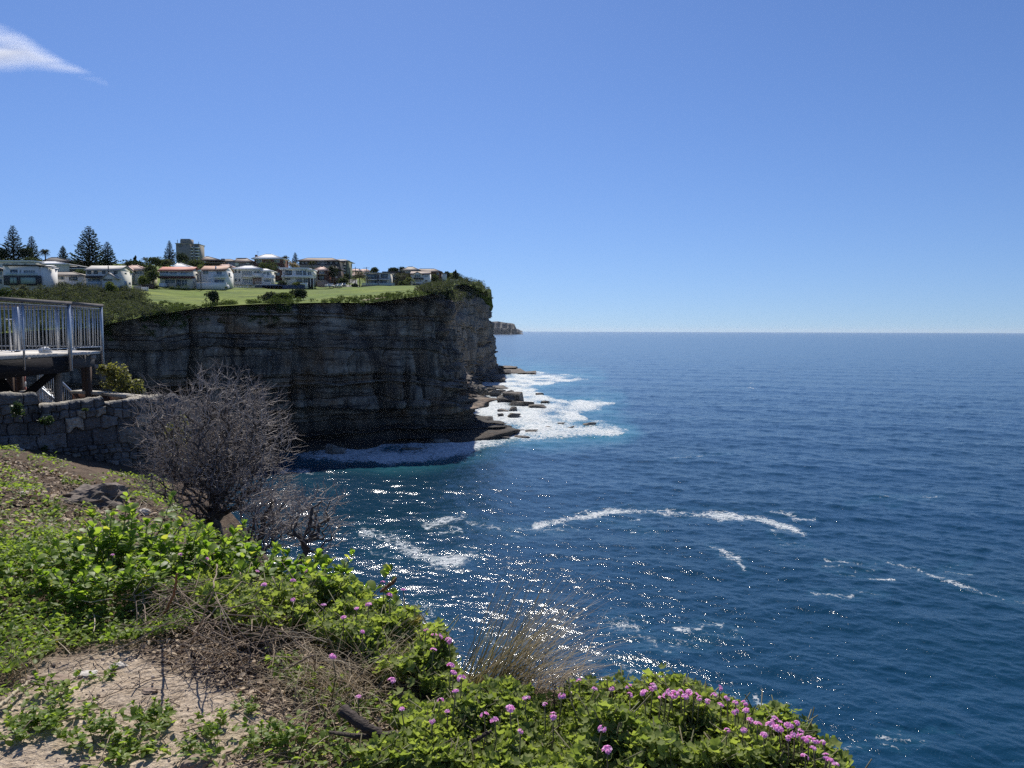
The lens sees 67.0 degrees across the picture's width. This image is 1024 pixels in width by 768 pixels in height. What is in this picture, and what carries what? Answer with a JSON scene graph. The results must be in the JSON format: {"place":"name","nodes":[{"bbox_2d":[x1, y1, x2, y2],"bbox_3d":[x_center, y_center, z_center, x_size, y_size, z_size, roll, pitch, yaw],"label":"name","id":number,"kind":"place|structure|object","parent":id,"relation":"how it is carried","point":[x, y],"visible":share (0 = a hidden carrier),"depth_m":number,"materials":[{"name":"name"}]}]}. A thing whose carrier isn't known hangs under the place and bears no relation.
{"place":"outdoors","nodes":[
{"label":"outdoors","id":0,"kind":"place"},
{"bbox_2d":[0,263,492,333],"bbox_3d":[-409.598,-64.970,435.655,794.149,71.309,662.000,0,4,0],"label":"hillside","id":1,"kind":"structure","parent":0,"point":[191,297],"depth_m":241.32,"materials":[{"name":"green plant"}]},
{"bbox_2d":[0,225,26,259],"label":"norfolk pine","id":2,"kind":"object","parent":1,"relation":"on","point":[14,245],"visible":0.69,"depth_m":296.18,"materials":[{"name":"green plant"}]},
{"bbox_2d":[0,260,45,267],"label":"house","id":3,"kind":"structure","parent":1,"relation":"on","point":[17,262],"depth_m":255.88,"materials":[{"name":"white paint"}]},
{"bbox_2d":[13,247,35,259],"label":"broadleaf tree","id":4,"kind":"object","parent":1,"relation":"on","point":[26,252],"visible":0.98,"depth_m":296.60,"materials":[{"name":"green plant"}]},
{"bbox_2d":[2,265,59,292],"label":"house","id":5,"kind":"structure","parent":1,"relation":"on","point":[32,276],"depth_m":210.37,"materials":[{"name":"white paint"}]},
{"bbox_2d":[39,261,87,271],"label":"house","id":6,"kind":"structure","parent":1,"relation":"on","point":[65,267],"depth_m":260.05,"materials":[{"name":"white paint"}]},
{"bbox_2d":[58,272,85,285],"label":"house","id":7,"kind":"structure","parent":1,"relation":"on","point":[69,277],"depth_m":220.52,"materials":[{"name":"white paint"}]},
{"bbox_2d":[0,286,170,335],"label":"coastal scrub","id":8,"kind":"object","parent":1,"relation":"on","point":[118,304],"visible":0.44,"depth_m":159.78,"materials":[{"name":"green plant"}]},
{"bbox_2d":[69,226,105,266],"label":"norfolk pine","id":9,"kind":"object","parent":1,"relation":"on","point":[91,248],"visible":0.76,"depth_m":280.94,"materials":[{"name":"green plant"}]},
{"bbox_2d":[30,280,149,300],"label":"coastal scrub","id":10,"kind":"object","parent":1,"relation":"on","point":[62,289],"visible":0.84,"depth_m":202.88,"materials":[{"name":"green plant"}]},
{"bbox_2d":[97,242,118,265],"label":"norfolk pine","id":11,"kind":"object","parent":1,"relation":"on","point":[107,253],"visible":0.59,"depth_m":276.83,"materials":[{"name":"green plant"}]},
{"bbox_2d":[83,266,133,290],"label":"house","id":12,"kind":"structure","parent":1,"relation":"on","point":[100,276],"depth_m":216.43,"materials":[{"name":"white paint"}]},
{"bbox_2d":[127,265,159,284],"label":"house","id":13,"kind":"structure","parent":1,"relation":"on","point":[138,270],"depth_m":260.14,"materials":[{"name":"white paint"}]},
{"bbox_2d":[157,267,198,287],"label":"house","id":14,"kind":"structure","parent":1,"relation":"on","point":[180,277],"depth_m":260.22,"materials":[{"name":"white paint"}]},
{"bbox_2d":[175,239,204,263],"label":"apartment tower","id":15,"kind":"structure","parent":1,"relation":"on","point":[190,248],"depth_m":438.50,"materials":[{"name":"beige concrete"}]},
{"bbox_2d":[200,256,226,265],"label":"house","id":16,"kind":"structure","parent":1,"relation":"on","point":[209,261],"depth_m":342.21,"materials":[{"name":"white paint"}]},
{"bbox_2d":[196,266,233,289],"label":"house","id":17,"kind":"structure","parent":1,"relation":"on","point":[217,277],"depth_m":264.13,"materials":[{"name":"white paint"}]},
{"bbox_2d":[233,258,253,266],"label":"house","id":18,"kind":"structure","parent":1,"relation":"on","point":[238,262],"depth_m":332.32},
{"bbox_2d":[232,265,278,287],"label":"house","id":19,"kind":"structure","parent":1,"relation":"on","point":[249,276],"depth_m":285.82,"materials":[{"name":"white paint"}]},
{"bbox_2d":[251,254,289,280],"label":"house","id":20,"kind":"structure","parent":1,"relation":"on","point":[279,261],"depth_m":327.38,"materials":[{"name":"brick"}]},
{"bbox_2d":[255,283,307,288],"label":"garden wall","id":21,"kind":"structure","parent":1,"relation":"on","point":[288,286],"depth_m":279.26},
{"bbox_2d":[279,267,316,288],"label":"house","id":22,"kind":"structure","parent":1,"relation":"on","point":[292,275],"depth_m":289.81,"materials":[{"name":"white paint"}]},
{"bbox_2d":[296,258,345,271],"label":"apartment block","id":23,"kind":"structure","parent":1,"relation":"on","point":[321,262],"depth_m":381.77,"materials":[{"name":"brown brick"}]},
{"bbox_2d":[313,267,330,286],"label":"house","id":24,"kind":"structure","parent":1,"relation":"on","point":[322,278],"depth_m":315.62,"materials":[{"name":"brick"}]},
{"bbox_2d":[361,272,394,286],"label":"duplex house","id":25,"kind":"structure","parent":1,"relation":"on","point":[380,279],"depth_m":315.66,"materials":[{"name":"white paint"}]},
{"bbox_2d":[410,271,431,285],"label":"house","id":26,"kind":"structure","parent":1,"relation":"on","point":[419,277],"depth_m":335.57,"materials":[{"name":"white paint"}]},
{"bbox_2d":[0,284,519,455],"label":"cliff","id":27,"kind":"structure","parent":0,"point":[407,370],"depth_m":182.95,"materials":[{"name":"stone"}]},
{"bbox_2d":[99,285,445,340],"bbox_3d":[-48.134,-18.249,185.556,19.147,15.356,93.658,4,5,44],"label":"cliff edge scrub","id":28,"kind":"object","parent":27,"relation":"on","point":[252,303],"visible":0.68,"depth_m":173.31,"materials":[{"name":"green plant"}]},
{"bbox_2d":[414,272,492,302],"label":"headland scrub","id":29,"kind":"object","parent":27,"relation":"on","point":[451,294],"visible":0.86,"depth_m":261.65,"materials":[{"name":"green plant"}]},
{"bbox_2d":[503,366,535,373],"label":"rock shelf","id":30,"kind":"object","parent":27,"relation":"attached to","point":[512,370],"visible":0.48,"depth_m":512.51,"materials":[{"name":"stone"}]},
{"bbox_2d":[0,444,648,767],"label":"ground","id":31,"kind":"structure","parent":0,"point":[45,755],"depth_m":3.30,"materials":[{"name":"soil"}]},
{"bbox_2d":[0,554,32,596],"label":"broadleaf plant","id":32,"kind":"object","parent":31,"relation":"on","point":[10,572],"visible":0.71,"depth_m":4.28,"materials":[{"name":"green plant"}]},
{"bbox_2d":[0,710,47,741],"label":"leafy sprig","id":33,"kind":"object","parent":31,"relation":"on","point":[19,723],"visible":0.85,"depth_m":2.88,"materials":[{"name":"green plant"}]},
{"bbox_2d":[0,633,77,692],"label":"grass tussock","id":34,"kind":"object","parent":31,"relation":"on","point":[12,672],"depth_m":3.33,"materials":[{"name":"plant"}]},
{"bbox_2d":[25,692,67,725],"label":"leafy sprig","id":35,"kind":"object","parent":31,"relation":"on","point":[37,709],"visible":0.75,"depth_m":2.99,"materials":[{"name":"green plant"}]},
{"bbox_2d":[0,350,100,402],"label":"viewing deck","id":36,"kind":"structure","parent":31,"relation":"on","point":[49,366],"depth_m":16.68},
{"bbox_2d":[6,307,20,351],"bbox_3d":[-10.858,-1.187,16.838,0.220,0.980,0.115,0,4,0],"label":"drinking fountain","id":37,"kind":"object","parent":36,"relation":"on","point":[14,326],"visible":0.67,"depth_m":16.83,"materials":[{"name":"metal"}]},
{"bbox_2d":[0,297,103,370],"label":"deck railing","id":38,"kind":"object","parent":36,"relation":"on","point":[68,306],"visible":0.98,"depth_m":16.11,"materials":[{"name":"metal"}]},
{"bbox_2d":[33,674,70,688],"bbox_3d":[-1.963,1.270,3.304,0.159,0.034,0.130,3,5,38],"label":"stone","id":39,"kind":"object","parent":31,"relation":"on","point":[62,677],"visible":0.41,"depth_m":3.29,"materials":[{"name":"stone"}]},
{"bbox_2d":[18,531,87,587],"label":"broadleaf plant","id":40,"kind":"object","parent":31,"relation":"on","point":[40,558],"visible":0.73,"depth_m":4.45,"materials":[{"name":"green plant"}]},
{"bbox_2d":[37,375,72,402],"bbox_3d":[-11.042,0.279,18.520,1.006,1.610,0.940,0,4,0],"label":"stair railing","id":41,"kind":"object","parent":31,"relation":"on","point":[41,392],"visible":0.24,"depth_m":18.26,"materials":[{"name":"metal"}]},
{"bbox_2d":[31,669,80,703],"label":"leafy sprig","id":42,"kind":"object","parent":31,"relation":"on","point":[66,682],"visible":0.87,"depth_m":3.19,"materials":[{"name":"green plant"}]},
{"bbox_2d":[27,557,103,607],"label":"broadleaf plant","id":43,"kind":"object","parent":31,"relation":"on","point":[54,573],"visible":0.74,"depth_m":4.12,"materials":[{"name":"green plant"}]},
{"bbox_2d":[42,696,97,729],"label":"leafy sprig","id":44,"kind":"object","parent":31,"relation":"on","point":[55,718],"visible":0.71,"depth_m":2.99,"materials":[{"name":"green plant"}]},
{"bbox_2d":[43,508,121,586],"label":"broadleaf plant","id":45,"kind":"object","parent":31,"relation":"on","point":[105,539],"visible":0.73,"depth_m":4.53,"materials":[{"name":"green plant"}]},
{"bbox_2d":[0,391,165,466],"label":"stone wall","id":46,"kind":"structure","parent":31,"relation":"on","point":[96,432],"depth_m":14.12,"materials":[{"name":"stone"}]},
{"bbox_2d":[10,401,25,418],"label":"wall plant","id":47,"kind":"object","parent":46,"relation":"attached to","point":[17,409],"depth_m":13.00,"materials":[{"name":"green plant"}]},
{"bbox_2d":[51,709,124,749],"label":"leafy sprig","id":48,"kind":"object","parent":31,"relation":"on","point":[81,737],"visible":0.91,"depth_m":2.86,"materials":[{"name":"green plant"}]},
{"bbox_2d":[0,444,187,573],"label":"ground cover","id":49,"kind":"object","parent":31,"relation":"on","point":[56,506],"visible":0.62,"depth_m":7.70,"materials":[{"name":"green plant"}]},
{"bbox_2d":[61,482,129,508],"bbox_3d":[-4.260,1.141,7.888,0.700,0.269,0.701,0,4,0],"label":"rock outcrop","id":50,"kind":"object","parent":31,"relation":"on","point":[100,499],"visible":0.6,"depth_m":7.75,"materials":[{"name":"stone"}]},
{"bbox_2d":[82,659,119,684],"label":"leafy sprig","id":51,"kind":"object","parent":31,"relation":"on","point":[108,671],"visible":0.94,"depth_m":3.33,"materials":[{"name":"green plant"}]},
{"bbox_2d":[66,553,154,615],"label":"broadleaf plant","id":52,"kind":"object","parent":31,"relation":"on","point":[82,582],"visible":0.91,"depth_m":4.04,"materials":[{"name":"green plant"}]},
{"bbox_2d":[70,390,164,400],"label":"retaining wall","id":53,"kind":"structure","parent":31,"relation":"on","point":[105,395],"depth_m":18.14,"materials":[{"name":"stone"}]},
{"bbox_2d":[96,362,145,394],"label":"green bush","id":54,"kind":"object","parent":31,"relation":"on","point":[115,374],"visible":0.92,"depth_m":18.56,"materials":[{"name":"green plant"}]},
{"bbox_2d":[70,491,176,572],"bbox_3d":[-2.419,0.952,4.830,0.604,0.529,0.450,-1,4,-20],"label":"broadleaf plant","id":55,"kind":"object","parent":31,"relation":"on","point":[129,508],"visible":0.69,"depth_m":4.78,"materials":[{"name":"green plant"}]},
{"bbox_2d":[109,733,141,765],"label":"leafy sprig","id":56,"kind":"object","parent":31,"relation":"on","point":[117,740],"visible":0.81,"depth_m":2.79,"materials":[{"name":"green plant"}]},
{"bbox_2d":[105,737,156,760],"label":"leafy sprig","id":57,"kind":"object","parent":31,"relation":"on","point":[128,743],"visible":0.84,"depth_m":2.77,"materials":[{"name":"green plant"}]},
{"bbox_2d":[0,513,267,672],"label":"ground cover","id":58,"kind":"object","parent":31,"relation":"on","point":[10,550],"visible":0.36,"depth_m":3.98,"materials":[{"name":"green plant"}]},
{"bbox_2d":[94,517,177,569],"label":"broadleaf plant","id":59,"kind":"object","parent":31,"relation":"on","point":[145,543],"visible":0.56,"depth_m":4.75,"materials":[{"name":"green plant"}]},
{"bbox_2d":[121,703,164,742],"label":"leafy sprig","id":60,"kind":"object","parent":31,"relation":"on","point":[149,719],"visible":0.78,"depth_m":2.92,"materials":[{"name":"green plant"}]},
{"bbox_2d":[114,516,184,564],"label":"broadleaf plant","id":61,"kind":"object","parent":31,"relation":"on","point":[178,523],"visible":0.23,"depth_m":5.13,"materials":[{"name":"green plant"}]},
{"bbox_2d":[130,696,174,729],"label":"leafy sprig","id":62,"kind":"object","parent":31,"relation":"on","point":[140,710],"visible":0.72,"depth_m":2.99,"materials":[{"name":"green plant"}]},
{"bbox_2d":[0,470,318,767],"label":"pebbles","id":63,"kind":"object","parent":31,"relation":"on","point":[152,683],"visible":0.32,"depth_m":3.17,"materials":[{"name":"stone"}]},
{"bbox_2d":[117,550,203,606],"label":"broadleaf plant","id":64,"kind":"object","parent":31,"relation":"on","point":[129,580],"visible":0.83,"depth_m":4.21,"materials":[{"name":"green plant"}]},
{"bbox_2d":[134,519,211,575],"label":"broadleaf plant","id":65,"kind":"object","parent":31,"relation":"on","point":[188,545],"visible":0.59,"depth_m":4.74,"materials":[{"name":"green plant"}]},
{"bbox_2d":[125,534,224,592],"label":"broadleaf plant","id":66,"kind":"object","parent":31,"relation":"on","point":[143,558],"visible":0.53,"depth_m":4.58,"materials":[{"name":"green plant"}]},
{"bbox_2d":[157,393,208,490],"bbox_3d":[-6.903,1.241,15.988,0.971,2.167,2.176,0,4,0],"label":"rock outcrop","id":67,"kind":"object","parent":31,"relation":"on","point":[178,411],"visible":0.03,"depth_m":15.69,"materials":[{"name":"stone"}]},
{"bbox_2d":[173,732,204,751],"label":"leafy sprig","id":68,"kind":"object","parent":31,"relation":"on","point":[191,745],"visible":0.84,"depth_m":2.81,"materials":[{"name":"green plant"}]},
{"bbox_2d":[179,753,212,767],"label":"stone","id":69,"kind":"object","parent":31,"relation":"on","point":[199,762],"visible":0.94,"depth_m":2.71,"materials":[{"name":"stone"}]},
{"bbox_2d":[0,647,392,767],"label":"ground cover","id":70,"kind":"object","parent":31,"relation":"on","point":[322,734],"visible":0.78,"depth_m":2.87,"materials":[{"name":"green plant"}]},
{"bbox_2d":[0,460,408,704],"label":"pale straws","id":71,"kind":"object","parent":31,"relation":"on","point":[83,504],"visible":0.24,"depth_m":4.50,"materials":[{"name":"plant"}]},
{"bbox_2d":[170,519,246,580],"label":"broadleaf plant","id":72,"kind":"object","parent":31,"relation":"on","point":[233,530],"visible":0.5,"depth_m":4.83,"materials":[{"name":"green plant"}]},
{"bbox_2d":[194,707,228,738],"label":"leafy sprig","id":73,"kind":"object","parent":31,"relation":"on","point":[208,724],"visible":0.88,"depth_m":2.89,"materials":[{"name":"green plant"}]},
{"bbox_2d":[0,456,423,767],"bbox_3d":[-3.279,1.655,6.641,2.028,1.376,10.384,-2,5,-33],"label":"leaf litter","id":74,"kind":"object","parent":31,"relation":"on","point":[227,679],"visible":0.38,"depth_m":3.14,"materials":[{"name":"plant"}]},
{"bbox_2d":[93,556,335,682],"bbox_3d":[-1.406,1.088,3.852,1.030,0.383,1.588,-3,5,-40],"label":"dead brushwood","id":75,"kind":"object","parent":31,"relation":"on","point":[218,632],"visible":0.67,"depth_m":3.65,"materials":[{"name":"wood"}]},
{"bbox_2d":[191,564,217,642],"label":"dry stem","id":76,"kind":"object","parent":75,"relation":"on","point":[203,618],"visible":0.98,"depth_m":3.46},
{"bbox_2d":[121,357,308,542],"bbox_3d":[-4.158,1.029,10.889,2.719,2.862,2.155,0,4,0],"label":"bare shrub","id":77,"kind":"object","parent":31,"relation":"on","point":[215,489],"visible":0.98,"depth_m":10.59,"materials":[{"name":"plant"}]},
{"bbox_2d":[179,531,256,576],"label":"broadleaf plant","id":78,"kind":"object","parent":31,"relation":"on","point":[212,547],"visible":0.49,"depth_m":4.69,"materials":[{"name":"green plant"}]},
{"bbox_2d":[111,552,325,649],"bbox_3d":[-1.754,1.299,4.634,1.107,0.742,2.737,-3,5,-36],"label":"geranium","id":79,"kind":"object","parent":31,"relation":"on","point":[281,592],"visible":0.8,"depth_m":3.90,"materials":[{"name":"green plant"}]},
{"bbox_2d":[197,531,248,565],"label":"broadleaf plant","id":80,"kind":"object","parent":31,"relation":"on","point":[236,548],"visible":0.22,"depth_m":4.87,"materials":[{"name":"green plant"}]},
{"bbox_2d":[230,691,259,713],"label":"leafy sprig","id":81,"kind":"object","parent":31,"relation":"on","point":[251,707],"visible":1,"depth_m":3.08,"materials":[{"name":"green plant"}]},
{"bbox_2d":[216,541,291,580],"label":"broadleaf plant","id":82,"kind":"object","parent":31,"relation":"on","point":[229,558],"visible":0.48,"depth_m":4.56,"materials":[{"name":"green plant"}]},
{"bbox_2d":[240,716,293,754],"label":"leafy sprig","id":83,"kind":"object","parent":31,"relation":"on","point":[253,739],"visible":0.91,"depth_m":2.80,"materials":[{"name":"green plant"}]},
{"bbox_2d":[217,469,318,561],"bbox_3d":[-2.932,1.646,9.540,1.133,1.240,1.339,2,4,20],"label":"bare shrub","id":84,"kind":"object","parent":31,"relation":"on","point":[264,517],"visible":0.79,"depth_m":9.44,"materials":[{"name":"plant"}]},
{"bbox_2d":[232,547,323,585],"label":"broadleaf plant","id":85,"kind":"object","parent":31,"relation":"on","point":[267,568],"visible":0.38,"depth_m":4.38,"materials":[{"name":"green plant"}]},
{"bbox_2d":[255,719,310,741],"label":"leafy sprig","id":86,"kind":"object","parent":31,"relation":"on","point":[291,735],"visible":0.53,"depth_m":2.87,"materials":[{"name":"green plant"}]},
{"bbox_2d":[249,540,319,580],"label":"broadleaf plant","id":87,"kind":"object","parent":31,"relation":"on","point":[256,563],"visible":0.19,"depth_m":4.58,"materials":[{"name":"green plant"}]},
{"bbox_2d":[283,659,310,681],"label":"leafy sprig","id":88,"kind":"object","parent":31,"relation":"on","point":[296,667],"visible":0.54,"depth_m":3.31,"materials":[{"name":"green plant"}]},
{"bbox_2d":[269,548,354,586],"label":"broadleaf plant","id":89,"kind":"object","parent":31,"relation":"on","point":[327,559],"visible":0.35,"depth_m":4.33,"materials":[{"name":"green plant"}]},
{"bbox_2d":[271,476,354,573],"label":"bare shrub","id":90,"kind":"object","parent":31,"relation":"on","point":[304,542],"visible":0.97,"depth_m":7.93,"materials":[{"name":"plant"}]},
{"bbox_2d":[285,555,353,605],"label":"broadleaf plant","id":91,"kind":"object","parent":31,"relation":"on","point":[302,568],"visible":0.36,"depth_m":4.27,"materials":[{"name":"green plant"}]},
{"bbox_2d":[210,616,453,766],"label":"grass tussock","id":92,"kind":"object","parent":31,"relation":"on","point":[352,685],"depth_m":3.17,"materials":[{"name":"plant"}]},
{"bbox_2d":[318,559,392,603],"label":"broadleaf plant","id":93,"kind":"object","parent":31,"relation":"on","point":[384,572],"visible":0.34,"depth_m":4.20,"materials":[{"name":"green plant"}]},
{"bbox_2d":[328,704,399,740],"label":"fallen branch","id":94,"kind":"object","parent":31,"relation":"on","point":[354,718],"visible":0.53,"depth_m":2.67,"materials":[{"name":"wood"}]},
{"bbox_2d":[293,605,469,708],"bbox_3d":[-0.620,1.201,3.477,1.098,0.396,1.028,0,4,0],"label":"grass tussock","id":95,"kind":"object","parent":31,"relation":"on","point":[378,657],"depth_m":3.34,"materials":[{"name":"plant"}]},
{"bbox_2d":[291,567,482,724],"bbox_3d":[-0.669,1.295,3.786,0.813,0.618,2.321,-1,4,-14],"label":"geranium","id":96,"kind":"object","parent":31,"relation":"on","point":[434,671],"visible":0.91,"depth_m":3.45,"materials":[{"name":"green plant"}]},
{"bbox_2d":[378,576,401,616],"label":"broadleaf plant","id":97,"kind":"object","parent":31,"relation":"on","point":[395,601],"visible":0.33,"depth_m":3.93,"materials":[{"name":"green plant"}]},
{"bbox_2d":[339,677,479,767],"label":"geranium","id":98,"kind":"object","parent":31,"relation":"on","point":[429,735],"visible":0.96,"depth_m":2.59,"materials":[{"name":"green plant"}]},
{"bbox_2d":[446,672,615,767],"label":"geranium","id":99,"kind":"object","parent":31,"relation":"on","point":[523,724],"visible":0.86,"depth_m":2.72,"materials":[{"name":"green plant"}]},
{"bbox_2d":[456,545,643,702],"bbox_3d":[0.202,0.966,3.203,0.940,0.703,0.745,2,4,25],"label":"grass tussock","id":100,"kind":"object","parent":31,"relation":"on","point":[525,652],"depth_m":3.18,"materials":[{"name":"plant"}]},
{"bbox_2d":[485,613,628,705],"bbox_3d":[0.205,1.300,3.282,0.666,0.580,0.932,0,4,0],"label":"grass tussock","id":101,"kind":"object","parent":31,"relation":"on","point":[555,680],"depth_m":3.36,"materials":[{"name":"plant"}]},
{"bbox_2d":[565,662,729,767],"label":"geranium","id":102,"kind":"object","parent":31,"relation":"on","point":[653,716],"visible":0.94,"depth_m":2.65,"materials":[{"name":"green plant"}]},
{"bbox_2d":[686,685,871,767],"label":"geranium","id":103,"kind":"object","parent":31,"relation":"on","point":[768,735],"visible":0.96,"depth_m":2.61,"materials":[{"name":"green plant"}]},
{"bbox_2d":[492,321,522,333],"bbox_3d":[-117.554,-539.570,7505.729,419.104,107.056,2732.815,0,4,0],"label":"headland","id":104,"kind":"structure","parent":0,"point":[503,328],"depth_m":6227.77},
{"bbox_2d":[0,0,1023,332],"label":"sky","id":105,"kind":"structure","parent":0,"point":[849,166],"materials":[{"name":"blue"}]},
{"bbox_2d":[214,332,1023,767],"bbox_3d":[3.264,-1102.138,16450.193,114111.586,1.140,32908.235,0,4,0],"label":"sea","id":106,"kind":"structure","parent":0,"point":[826,528],"depth_m":114.50,"materials":[{"name":"liquid"}]},
{"bbox_2d":[325,443,345,454],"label":"boulder","id":107,"kind":"object","parent":106,"relation":"in","point":[332,449],"visible":0.92,"depth_m":175.49,"materials":[{"name":"stone"}]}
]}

